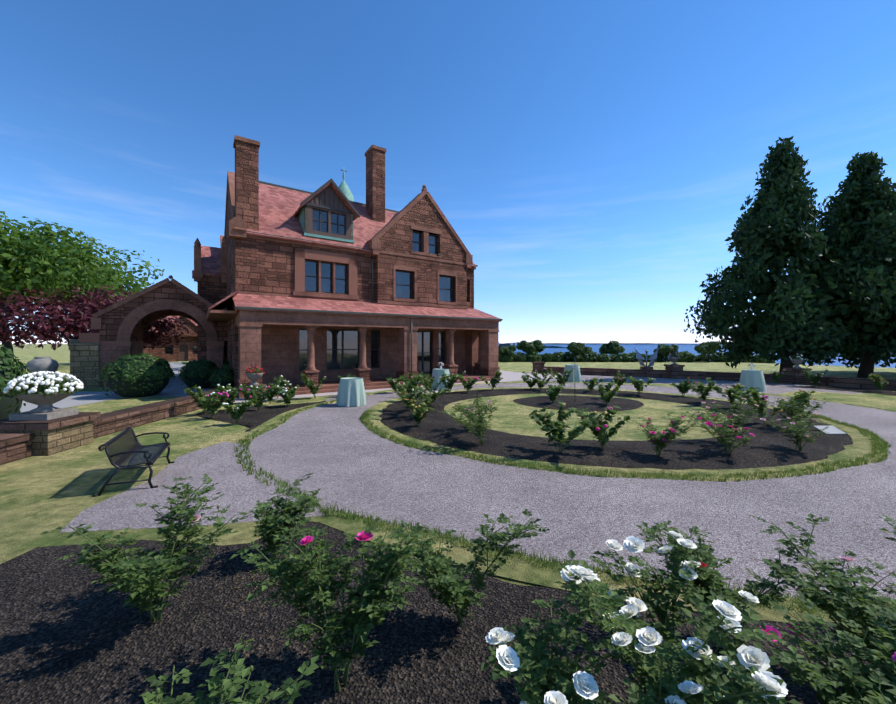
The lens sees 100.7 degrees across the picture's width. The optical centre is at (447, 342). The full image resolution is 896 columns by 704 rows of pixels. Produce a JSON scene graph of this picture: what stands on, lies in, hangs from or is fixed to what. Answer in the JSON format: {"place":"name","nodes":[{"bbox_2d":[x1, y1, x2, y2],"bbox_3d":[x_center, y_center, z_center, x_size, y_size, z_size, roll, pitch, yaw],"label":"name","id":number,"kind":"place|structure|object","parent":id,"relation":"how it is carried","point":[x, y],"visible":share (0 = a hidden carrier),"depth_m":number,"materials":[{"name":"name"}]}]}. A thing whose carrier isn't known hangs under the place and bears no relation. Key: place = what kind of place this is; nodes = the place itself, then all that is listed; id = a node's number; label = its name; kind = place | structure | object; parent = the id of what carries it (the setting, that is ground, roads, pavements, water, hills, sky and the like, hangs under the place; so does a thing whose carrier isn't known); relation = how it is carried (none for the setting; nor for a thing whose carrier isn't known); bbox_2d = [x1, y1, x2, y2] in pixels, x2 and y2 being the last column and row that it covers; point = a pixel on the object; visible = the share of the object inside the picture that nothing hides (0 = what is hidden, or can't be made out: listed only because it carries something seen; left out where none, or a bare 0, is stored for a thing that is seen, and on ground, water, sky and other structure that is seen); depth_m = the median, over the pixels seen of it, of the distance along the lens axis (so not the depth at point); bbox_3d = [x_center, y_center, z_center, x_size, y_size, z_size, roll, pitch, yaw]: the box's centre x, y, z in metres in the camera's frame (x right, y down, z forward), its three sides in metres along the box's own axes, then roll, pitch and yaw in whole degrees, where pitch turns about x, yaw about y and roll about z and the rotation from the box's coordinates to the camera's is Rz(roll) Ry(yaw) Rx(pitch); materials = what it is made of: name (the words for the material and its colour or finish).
{"place":"outdoors","nodes":[
{"label":"outdoors","id":0,"kind":"place"},
{"bbox_2d":[0,344,895,612],"bbox_3d":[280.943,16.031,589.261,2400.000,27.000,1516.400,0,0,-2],"label":"ground","id":1,"kind":"structure","parent":0,"point":[39,495],"depth_m":9.84,"materials":[{"name":"green plant"}]},
{"bbox_2d":[0,211,164,357],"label":"trees","id":2,"kind":"object","parent":1,"relation":"on","point":[34,258],"visible":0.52,"depth_m":28.35,"materials":[{"name":"green plant"}]},
{"bbox_2d":[0,284,188,349],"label":"maples","id":3,"kind":"object","parent":1,"relation":"on","point":[72,319],"visible":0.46,"depth_m":25.24,"materials":[{"name":"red plant"}]},
{"bbox_2d":[20,362,210,412],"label":"paved walkway","id":4,"kind":"structure","parent":1,"relation":"on","point":[177,388],"depth_m":17.86,"materials":[{"name":"concrete"}]},
{"bbox_2d":[0,345,234,419],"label":"rounded shrubs","id":5,"kind":"object","parent":1,"relation":"on","point":[131,375],"visible":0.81,"depth_m":17.09,"materials":[{"name":"green plant"}]},
{"bbox_2d":[92,427,174,496],"bbox_3d":[-5.816,2.119,6.978,0.870,0.853,1.548,0,0,-27],"label":"bench","id":6,"kind":"object","parent":1,"relation":"on","point":[137,448],"visible":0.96,"depth_m":6.65,"materials":[{"name":"black metal"}]},
{"bbox_2d":[68,135,556,402],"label":"house","id":7,"kind":"structure","parent":1,"relation":"on","point":[331,280],"depth_m":22.54,"materials":[{"name":"brown brick"}]},
{"bbox_2d":[0,386,895,703],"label":"mulch","id":8,"kind":"object","parent":1,"relation":"on","point":[70,632],"visible":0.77,"depth_m":3.27,"materials":[{"name":"black soil"}]},
{"bbox_2d":[40,473,895,703],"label":"rose bushes","id":9,"kind":"object","parent":8,"relation":"on","point":[652,652],"visible":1,"depth_m":2.57,"materials":[{"name":"green plant"}]},
{"bbox_2d":[184,367,888,456],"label":"rose bushes","id":10,"kind":"object","parent":8,"relation":"on","point":[598,426],"visible":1,"depth_m":11.26,"materials":[{"name":"green plant"}]},
{"bbox_2d":[0,347,895,464],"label":"garden wall","id":11,"kind":"structure","parent":1,"relation":"on","point":[45,427],"depth_m":10.59,"materials":[{"name":"brown stone"}]},
{"bbox_2d":[3,350,805,396],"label":"planter flowers","id":12,"kind":"object","parent":11,"relation":"on","point":[45,383],"visible":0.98,"depth_m":8.65,"materials":[{"name":"white plant"}]},
{"bbox_2d":[60,374,895,606],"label":"gravel","id":13,"kind":"structure","parent":1,"relation":"on","point":[345,456],"depth_m":6.11,"materials":[{"name":"grey gravel"}]},
{"bbox_2d":[336,364,765,406],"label":"cloth-covered tables","id":14,"kind":"object","parent":1,"relation":"on","point":[351,392],"visible":0.83,"depth_m":19.27,"materials":[{"name":"fabric"}]},
{"bbox_2d":[233,382,895,626],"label":"turf","id":15,"kind":"structure","parent":1,"relation":"on","point":[868,447],"depth_m":7.01,"materials":[{"name":"green plant"}]},
{"bbox_2d":[498,340,775,363],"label":"shore trees","id":16,"kind":"object","parent":1,"relation":"on","point":[532,349],"visible":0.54,"depth_m":62.13,"materials":[{"name":"green plant"}]},
{"bbox_2d":[684,136,895,377],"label":"conifers","id":17,"kind":"object","parent":1,"relation":"on","point":[829,295],"visible":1,"depth_m":25.72,"materials":[{"name":"green plant"}]},
{"bbox_2d":[0,0,895,343],"label":"sky","id":18,"kind":"structure","parent":0,"point":[594,161],"materials":[{"name":"blue"}]},
{"bbox_2d":[498,342,895,367],"bbox_3d":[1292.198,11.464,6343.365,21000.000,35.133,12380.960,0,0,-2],"label":"sea","id":19,"kind":"structure","parent":0,"point":[552,348],"depth_m":1905.87,"materials":[{"name":"blue liquid"}]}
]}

